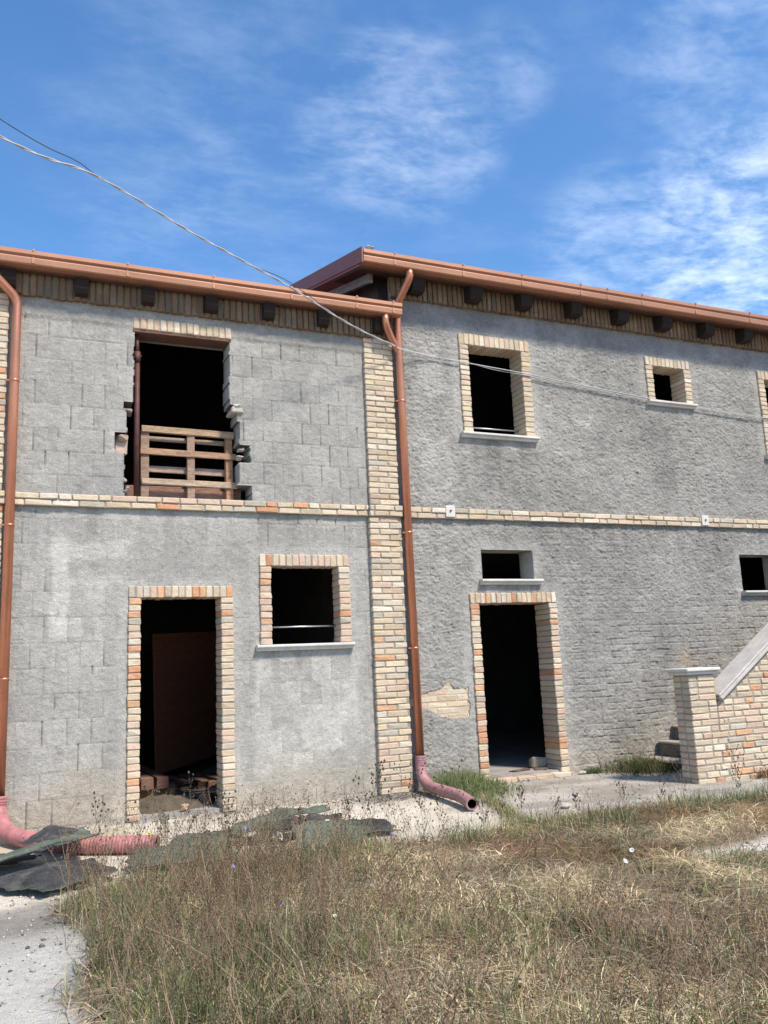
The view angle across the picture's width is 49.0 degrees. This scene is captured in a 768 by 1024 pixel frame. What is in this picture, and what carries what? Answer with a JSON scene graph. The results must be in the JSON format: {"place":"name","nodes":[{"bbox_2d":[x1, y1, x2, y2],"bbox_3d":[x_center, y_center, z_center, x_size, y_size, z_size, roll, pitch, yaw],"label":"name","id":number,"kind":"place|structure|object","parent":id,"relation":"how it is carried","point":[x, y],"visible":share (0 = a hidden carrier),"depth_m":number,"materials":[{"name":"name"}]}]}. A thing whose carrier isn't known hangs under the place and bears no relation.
{"place":"outdoors","nodes":[
{"label":"outdoors","id":0,"kind":"place"},
{"bbox_2d":[326,819,336,892],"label":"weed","id":1,"kind":"object","parent":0,"point":[331,849],"visible":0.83,"depth_m":5.21,"materials":[{"name":"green plant"}]},
{"bbox_2d":[0,769,767,1023],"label":"ground","id":2,"kind":"structure","parent":0,"point":[34,989],"depth_m":5.10,"materials":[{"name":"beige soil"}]},
{"bbox_2d":[0,853,41,865],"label":"roofing felt","id":3,"kind":"object","parent":2,"relation":"on","point":[13,862],"visible":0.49,"depth_m":6.28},
{"bbox_2d":[0,827,98,862],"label":"roofing felt","id":4,"kind":"object","parent":3,"relation":"on","point":[34,848],"visible":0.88,"depth_m":6.20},
{"bbox_2d":[19,824,78,843],"bbox_3d":[-2.583,2.511,6.583,0.386,0.087,0.517,-4,-10,10],"label":"roofing felt","id":5,"kind":"object","parent":4,"relation":"on","point":[51,832],"visible":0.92,"depth_m":6.49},
{"bbox_2d":[0,858,117,891],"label":"roofing felt","id":6,"kind":"object","parent":2,"relation":"on","point":[43,877],"visible":0.8,"depth_m":5.63,"materials":[{"name":"grey"}]},
{"bbox_2d":[0,796,159,853],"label":"drain pipe","id":7,"kind":"object","parent":2,"relation":"on","point":[10,833],"visible":0.61,"depth_m":6.70,"materials":[{"name":"pink plastic"}]},
{"bbox_2d":[91,791,109,880],"bbox_3d":[-1.980,2.253,5.843,0.102,0.616,0.154,-4,-10,9],"label":"tall weed","id":8,"kind":"object","parent":2,"relation":"on","point":[102,802],"visible":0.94,"depth_m":5.86,"materials":[{"name":"brown plant"}]},
{"bbox_2d":[127,780,159,865],"bbox_3d":[-1.676,2.208,5.870,0.208,0.679,0.120,7,-14,-43],"label":"tall weed","id":9,"kind":"object","parent":2,"relation":"on","point":[135,801],"visible":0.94,"depth_m":5.88,"materials":[{"name":"brown plant"}]},
{"bbox_2d":[156,809,170,872],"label":"tall weed","id":10,"kind":"object","parent":2,"relation":"on","point":[163,829],"visible":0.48,"depth_m":5.82,"materials":[{"name":"brown plant"}]},
{"bbox_2d":[125,842,233,867],"bbox_3d":[-1.498,2.543,6.277,0.819,0.056,0.487,0,-11,-13],"label":"roofing felt","id":11,"kind":"object","parent":2,"relation":"on","point":[172,850],"visible":0.33,"depth_m":6.20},
{"bbox_2d":[183,771,195,851],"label":"tall weed","id":12,"kind":"object","parent":2,"relation":"on","point":[188,772],"visible":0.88,"depth_m":6.00,"materials":[{"name":"brown plant"}]},
{"bbox_2d":[0,246,412,831],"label":"house","id":13,"kind":"structure","parent":2,"relation":"on","point":[283,578],"depth_m":8.91,"materials":[{"name":"paint"}]},
{"bbox_2d":[133,335,141,495],"bbox_3d":[-2.604,-1.016,8.895,0.140,1.780,0.130,2,-11,-23],"label":"steel prop","id":14,"kind":"object","parent":13,"relation":"on","point":[137,357],"visible":0.86,"depth_m":8.88,"materials":[{"name":"metal"}]},
{"bbox_2d":[139,787,174,798],"bbox_3d":[-2.540,3.100,9.252,0.467,0.117,0.096,2,-11,-23],"label":"timber block","id":15,"kind":"object","parent":13,"relation":"on","point":[169,791],"depth_m":9.24,"materials":[{"name":"brown wood"}]},
{"bbox_2d":[139,772,153,790],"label":"timber beam","id":16,"kind":"structure","parent":15,"relation":"on","point":[147,780],"depth_m":9.15,"materials":[{"name":"brown wood"}]},
{"bbox_2d":[139,765,168,789],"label":"timber beam","id":17,"kind":"structure","parent":15,"relation":"on","point":[161,780],"depth_m":9.25,"materials":[{"name":"brown wood"}]},
{"bbox_2d":[139,794,216,813],"bbox_3d":[-2.288,3.023,8.849,1.000,0.114,1.000,2,-11,-23],"label":"dirt heap","id":18,"kind":"object","parent":13,"relation":"in","point":[160,801],"visible":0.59,"depth_m":8.62,"materials":[{"name":"brown soil"}]},
{"bbox_2d":[124,485,240,499],"bbox_3d":[-2.178,-0.168,9.161,1.265,0.215,0.027,2,-11,-23],"label":"plank","id":19,"kind":"object","parent":13,"relation":"on","point":[236,494],"visible":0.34,"depth_m":9.18,"materials":[{"name":"brown wood"}]},
{"bbox_2d":[179,803,188,811],"bbox_3d":[-1.983,2.931,8.372,0.095,0.095,0.084,7,-14,-43],"label":"stone","id":20,"kind":"object","parent":13,"relation":"on","point":[185,805],"visible":0.77,"depth_m":8.35,"materials":[{"name":"beige stone"}]},
{"bbox_2d":[152,631,216,773],"bbox_3d":[-2.576,2.490,11.370,0.036,1.799,1.974,-5,-11,16],"label":"plywood sheet","id":21,"kind":"object","parent":13,"relation":"in","point":[184,691],"visible":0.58,"depth_m":11.12,"materials":[{"name":"brown wood"}]},
{"bbox_2d":[140,425,237,499],"bbox_3d":[-2.127,-0.496,9.180,1.040,0.843,0.172,2,-11,-23],"label":"wooden pallet","id":22,"kind":"object","parent":13,"relation":"on","point":[191,471],"visible":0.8,"depth_m":9.15,"materials":[{"name":"brown wood"}]},
{"bbox_2d":[168,770,216,793],"bbox_3d":[-2.184,3.229,10.109,1.111,0.138,0.812,4,-12,-31],"label":"wooden pallet","id":23,"kind":"object","parent":13,"relation":"on","point":[204,781],"visible":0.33,"depth_m":9.95,"materials":[{"name":"brown wood"}]},
{"bbox_2d":[200,783,216,801],"bbox_3d":[-1.576,3.049,9.266,0.614,0.131,1.013,-3,-10,4],"label":"wooden pallet","id":24,"kind":"object","parent":13,"relation":"on","point":[212,792],"visible":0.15,"depth_m":8.82,"materials":[{"name":"brown wood"}]},
{"bbox_2d":[256,554,354,651],"bbox_3d":[-0.894,0.990,9.247,1.095,1.035,0.288,2,-11,-23],"label":"window frame","id":25,"kind":"structure","parent":13,"relation":"in","point":[339,564],"depth_m":9.24,"materials":[{"name":"brick"}]},
{"bbox_2d":[169,832,245,845],"bbox_3d":[-1.466,2.629,6.811,0.730,0.050,0.579,2,-11,-23],"label":"roofing felt","id":26,"kind":"object","parent":2,"relation":"on","point":[182,835],"visible":0.23,"depth_m":6.72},
{"bbox_2d":[201,829,245,836],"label":"roofing felt","id":27,"kind":"object","parent":26,"relation":"on","point":[216,832],"visible":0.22,"depth_m":6.88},
{"bbox_2d":[230,809,291,835],"bbox_3d":[-1.034,2.585,7.024,0.525,0.100,0.550,0,-10,-11],"label":"roofing felt","id":28,"kind":"object","parent":26,"relation":"on","point":[254,821],"visible":0.4,"depth_m":6.93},
{"bbox_2d":[256,818,299,831],"bbox_3d":[-0.869,2.554,6.890,0.484,0.085,0.287,2,-11,-23],"label":"roofing felt","id":29,"kind":"object","parent":28,"relation":"on","point":[287,823],"visible":0.4,"depth_m":6.84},
{"bbox_2d":[270,804,331,814],"bbox_3d":[-0.753,2.616,7.376,0.630,0.066,0.244,2,-11,-23],"label":"roofing felt","id":30,"kind":"object","parent":28,"relation":"on","point":[321,809],"visible":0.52,"depth_m":7.41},
{"bbox_2d":[216,864,234,942],"bbox_3d":[-0.800,2.006,4.267,0.094,0.421,0.059,2,-11,-23],"label":"chicory","id":31,"kind":"object","parent":2,"relation":"on","point":[233,866],"visible":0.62,"depth_m":4.29,"materials":[{"name":"green plant"}]},
{"bbox_2d":[219,789,238,856],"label":"tall weed","id":32,"kind":"object","parent":2,"relation":"on","point":[224,793],"visible":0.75,"depth_m":5.95,"materials":[{"name":"brown plant"}]},
{"bbox_2d":[280,900,297,981],"bbox_3d":[-0.423,1.938,3.778,0.071,0.353,0.115,2,-11,-23],"label":"chicory","id":33,"kind":"object","parent":2,"relation":"on","point":[289,929],"visible":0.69,"depth_m":3.79,"materials":[{"name":"green plant"}]},
{"bbox_2d":[296,806,305,854],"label":"tall weed","id":34,"kind":"object","parent":2,"relation":"on","point":[301,823],"visible":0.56,"depth_m":6.04,"materials":[{"name":"brown plant"}]},
{"bbox_2d":[298,859,313,911],"bbox_3d":[-0.409,2.023,4.435,0.080,0.396,0.108,-3,-10,1],"label":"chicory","id":35,"kind":"object","parent":2,"relation":"on","point":[307,886],"visible":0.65,"depth_m":4.44,"materials":[{"name":"green plant"}]},
{"bbox_2d":[291,820,368,852],"bbox_3d":[-0.421,2.486,6.451,0.623,0.222,0.345,2,-11,-23],"label":"roofing felt","id":36,"kind":"object","parent":2,"relation":"on","point":[309,830],"visible":0.29,"depth_m":6.50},
{"bbox_2d":[330,905,344,974],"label":"daisy","id":37,"kind":"object","parent":2,"relation":"on","point":[334,915],"visible":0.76,"depth_m":3.73,"materials":[{"name":"green plant"}]},
{"bbox_2d":[342,797,352,841],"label":"tall weed","id":38,"kind":"object","parent":2,"relation":"on","point":[347,810],"visible":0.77,"depth_m":6.39,"materials":[{"name":"brown plant"}]},
{"bbox_2d":[352,771,375,848],"bbox_3d":[-0.150,2.257,6.348,0.163,0.596,0.121,-2,-10,-2],"label":"tall weed","id":39,"kind":"object","parent":2,"relation":"on","point":[365,800],"visible":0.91,"depth_m":6.36,"materials":[{"name":"brown plant"}]},
{"bbox_2d":[358,878,372,919],"bbox_3d":[-0.084,2.020,4.272,0.064,0.319,0.057,-7,-11,22],"label":"chicory","id":40,"kind":"object","parent":2,"relation":"on","point":[366,891],"visible":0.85,"depth_m":4.29,"materials":[{"name":"green plant"}]},
{"bbox_2d":[364,767,384,841],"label":"tall weed","id":41,"kind":"object","parent":2,"relation":"on","point":[379,772],"visible":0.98,"depth_m":6.59,"materials":[{"name":"brown plant"}]},
{"bbox_2d":[349,818,399,832],"bbox_3d":[-0.286,2.618,7.037,0.793,0.093,0.460,0,-11,-14],"label":"roofing felt","id":42,"kind":"object","parent":2,"relation":"on","point":[386,822],"visible":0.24,"depth_m":7.04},
{"bbox_2d":[290,813,320,823],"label":"roofing felt","id":43,"kind":"object","parent":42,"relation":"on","point":[315,816],"visible":0.45,"depth_m":7.07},
{"bbox_2d":[306,813,343,819],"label":"roofing felt","id":44,"kind":"object","parent":42,"relation":"on","point":[327,817],"visible":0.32,"depth_m":7.21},
{"bbox_2d":[372,759,392,836],"bbox_3d":[-0.013,2.257,6.557,0.198,0.662,0.141,2,-11,-23],"label":"tall weed","id":45,"kind":"object","parent":2,"relation":"on","point":[376,782],"visible":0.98,"depth_m":6.57,"materials":[{"name":"brown plant"}]},
{"bbox_2d":[18,755,767,1023],"bbox_3d":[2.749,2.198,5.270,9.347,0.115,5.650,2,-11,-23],"label":"grass","id":46,"kind":"object","parent":2,"relation":"on","point":[705,820],"depth_m":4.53,"materials":[{"name":"beige plant"}]},
{"bbox_2d":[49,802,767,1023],"bbox_3d":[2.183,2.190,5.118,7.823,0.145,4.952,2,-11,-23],"label":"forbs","id":47,"kind":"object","parent":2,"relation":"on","point":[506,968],"visible":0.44,"depth_m":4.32,"materials":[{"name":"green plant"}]},
{"bbox_2d":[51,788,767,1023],"bbox_3d":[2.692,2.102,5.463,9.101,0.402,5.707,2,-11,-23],"label":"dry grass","id":48,"kind":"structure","parent":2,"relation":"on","point":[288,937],"depth_m":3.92,"materials":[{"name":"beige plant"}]},
{"bbox_2d":[393,760,433,834],"bbox_3d":[0.230,2.281,6.658,0.303,0.634,0.156,-6,-11,20],"label":"tall weed","id":49,"kind":"object","parent":2,"relation":"on","point":[412,787],"visible":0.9,"depth_m":6.66,"materials":[{"name":"brown plant"}]},
{"bbox_2d":[410,758,431,837],"bbox_3d":[0.270,2.214,6.408,0.163,0.659,0.148,2,-11,-23],"label":"tall weed","id":50,"kind":"object","parent":2,"relation":"on","point":[419,787],"visible":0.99,"depth_m":6.43,"materials":[{"name":"brown plant"}]},
{"bbox_2d":[433,775,445,828],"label":"tall weed","id":51,"kind":"object","parent":2,"relation":"on","point":[437,803],"visible":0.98,"depth_m":6.76,"materials":[{"name":"brown plant"}]},
{"bbox_2d":[415,755,476,809],"bbox_3d":[0.617,2.743,8.629,0.145,0.375,1.509,1,-11,-17],"label":"drain pipe","id":52,"kind":"object","parent":2,"relation":"on","point":[469,802],"visible":0.91,"depth_m":8.65,"materials":[{"name":"plastic"}]},
{"bbox_2d":[447,758,466,822],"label":"tall weed","id":53,"kind":"object","parent":2,"relation":"on","point":[457,788],"visible":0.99,"depth_m":6.70,"materials":[{"name":"brown plant"}]},
{"bbox_2d":[417,763,533,799],"bbox_3d":[0.855,2.868,9.017,1.522,0.292,1.450,-3,-10,5],"label":"grass clump","id":54,"kind":"object","parent":2,"relation":"on","point":[475,781],"visible":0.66,"depth_m":9.04,"materials":[{"name":"green plant"}]},
{"bbox_2d":[475,797,488,830],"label":"tall weed","id":55,"kind":"object","parent":2,"relation":"on","point":[477,801],"visible":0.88,"depth_m":6.62,"materials":[{"name":"brown plant"}]},
{"bbox_2d":[495,778,507,818],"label":"tall weed","id":56,"kind":"object","parent":2,"relation":"on","point":[503,797],"visible":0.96,"depth_m":6.76,"materials":[{"name":"green plant"}]},
{"bbox_2d":[473,787,535,827],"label":"joint grass","id":57,"kind":"structure","parent":2,"relation":"on","point":[495,804],"depth_m":7.82,"materials":[{"name":"plant"}]},
{"bbox_2d":[514,780,524,815],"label":"tall weed","id":58,"kind":"object","parent":2,"relation":"on","point":[522,792],"visible":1,"depth_m":6.90,"materials":[{"name":"brown plant"}]},
{"bbox_2d":[290,245,767,790],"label":"house","id":59,"kind":"structure","parent":2,"relation":"on","point":[584,569],"depth_m":10.91,"materials":[{"name":"paint"}]},
{"bbox_2d":[0,135,395,346],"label":"overhead cable","id":60,"kind":"object","parent":59,"relation":"attached to","point":[135,198],"visible":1,"depth_m":7.67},
{"bbox_2d":[0,119,330,311],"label":"overhead cable","id":61,"kind":"object","parent":60,"relation":"attached to","point":[105,180],"visible":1,"depth_m":6.75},
{"bbox_2d":[457,333,539,442],"bbox_3d":[1.384,-1.552,10.787,1.105,1.366,0.350,2,-11,-23],"label":"window frame","id":62,"kind":"structure","parent":59,"relation":"in","point":[517,351],"depth_m":10.80,"materials":[{"name":"brick"}]},
{"bbox_2d":[509,768,529,771],"bbox_3d":[1.635,3.108,10.150,0.266,0.028,0.117,4,-12,-33],"label":"tile shard","id":63,"kind":"object","parent":59,"relation":"on","point":[523,769],"visible":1,"depth_m":10.13,"materials":[{"name":"tile"}]},
{"bbox_2d":[529,757,545,767],"bbox_3d":[1.895,3.080,10.384,0.201,0.146,0.140,0,-10,-13],"label":"masonry block","id":64,"kind":"object","parent":59,"relation":"on","point":[535,762],"depth_m":10.32,"materials":[{"name":"concrete"}]},
{"bbox_2d":[534,767,547,770],"bbox_3d":[1.895,3.103,10.171,0.170,0.032,0.118,-2,-10,-4],"label":"tile shard","id":65,"kind":"object","parent":59,"relation":"on","point":[540,768],"visible":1,"depth_m":10.13,"materials":[{"name":"tile"}]},
{"bbox_2d":[396,348,766,419],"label":"wall cable","id":66,"kind":"object","parent":59,"relation":"attached to","point":[570,384],"depth_m":11.08,"materials":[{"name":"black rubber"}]},
{"bbox_2d":[396,347,767,418],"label":"wall cable","id":67,"kind":"object","parent":59,"relation":"attached to","point":[572,383],"depth_m":11.09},
{"bbox_2d":[644,356,697,409],"bbox_3d":[3.966,-1.797,11.965,0.850,0.716,0.346,2,-11,-23],"label":"window frame","id":68,"kind":"structure","parent":59,"relation":"in","point":[678,371],"depth_m":11.96,"materials":[{"name":"brick"}]},
{"bbox_2d":[756,370,767,458],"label":"window frame","id":69,"kind":"structure","parent":59,"relation":"in","point":[762,376],"depth_m":12.54,"materials":[{"name":"brick"}]},
{"bbox_2d":[551,797,560,818],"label":"tall weed","id":70,"kind":"object","parent":2,"relation":"on","point":[557,802],"visible":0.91,"depth_m":6.85,"materials":[{"name":"brown plant"}]},
{"bbox_2d":[560,802,570,808],"bbox_3d":[1.691,2.734,7.851,0.110,0.057,0.089,-5,-10,13],"label":"stone","id":71,"kind":"object","parent":2,"relation":"on","point":[567,804],"visible":0.88,"depth_m":7.83,"materials":[{"name":"white stone"}]},
{"bbox_2d":[572,791,580,813],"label":"tall weed","id":72,"kind":"object","parent":2,"relation":"on","point":[574,796],"visible":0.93,"depth_m":7.08,"materials":[{"name":"brown plant"}]},
{"bbox_2d":[583,767,605,774],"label":"wall weed","id":73,"kind":"object","parent":2,"relation":"on","point":[593,771],"depth_m":10.10,"materials":[{"name":"green plant"}]},
{"bbox_2d":[611,762,628,809],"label":"tall weed","id":74,"kind":"object","parent":2,"relation":"on","point":[622,784],"visible":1,"depth_m":7.08,"materials":[{"name":"brown plant"}]},
{"bbox_2d":[623,859,628,893],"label":"white flower","id":75,"kind":"object","parent":2,"relation":"on","point":[625,860],"visible":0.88,"depth_m":4.84,"materials":[{"name":"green plant"}]},
{"bbox_2d":[630,847,635,881],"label":"white flower","id":76,"kind":"object","parent":2,"relation":"on","point":[631,849],"visible":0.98,"depth_m":5.08,"materials":[{"name":"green plant"}]},
{"bbox_2d":[597,750,682,777],"bbox_3d":[3.062,2.980,10.073,1.692,0.255,1.498,2,-11,-23],"label":"stair weed","id":77,"kind":"object","parent":2,"relation":"on","point":[634,767],"visible":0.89,"depth_m":9.99,"materials":[{"name":"green plant"}]},
{"bbox_2d":[653,761,665,805],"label":"tall weed","id":78,"kind":"object","parent":2,"relation":"on","point":[662,791],"visible":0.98,"depth_m":7.31,"materials":[{"name":"brown plant"}]},
{"bbox_2d":[673,759,687,795],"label":"tall weed","id":79,"kind":"object","parent":2,"relation":"on","point":[683,775],"visible":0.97,"depth_m":7.61,"materials":[{"name":"brown plant"}]},
{"bbox_2d":[643,623,767,783],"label":"staircase","id":80,"kind":"structure","parent":2,"relation":"on","point":[723,710],"depth_m":9.23,"materials":[{"name":"brick"}]},
{"bbox_2d":[726,744,741,796],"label":"tall weed","id":81,"kind":"object","parent":2,"relation":"on","point":[734,761],"visible":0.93,"depth_m":7.71,"materials":[{"name":"brown plant"}]},
{"bbox_2d":[731,753,743,806],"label":"tall weed","id":82,"kind":"object","parent":2,"relation":"on","point":[738,778],"visible":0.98,"depth_m":7.45,"materials":[{"name":"brown plant"}]},
{"bbox_2d":[748,768,767,778],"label":"brown weed","id":83,"kind":"object","parent":2,"relation":"on","point":[759,776],"visible":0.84,"depth_m":9.16,"materials":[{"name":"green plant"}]},
{"bbox_2d":[0,0,767,315],"label":"sky","id":84,"kind":"structure","parent":0,"point":[618,145],"materials":[{"name":"blue"}]},
{"bbox_2d":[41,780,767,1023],"bbox_3d":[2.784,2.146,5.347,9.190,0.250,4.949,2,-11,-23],"label":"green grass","id":85,"kind":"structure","parent":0,"point":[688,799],"depth_m":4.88,"materials":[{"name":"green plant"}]}
]}

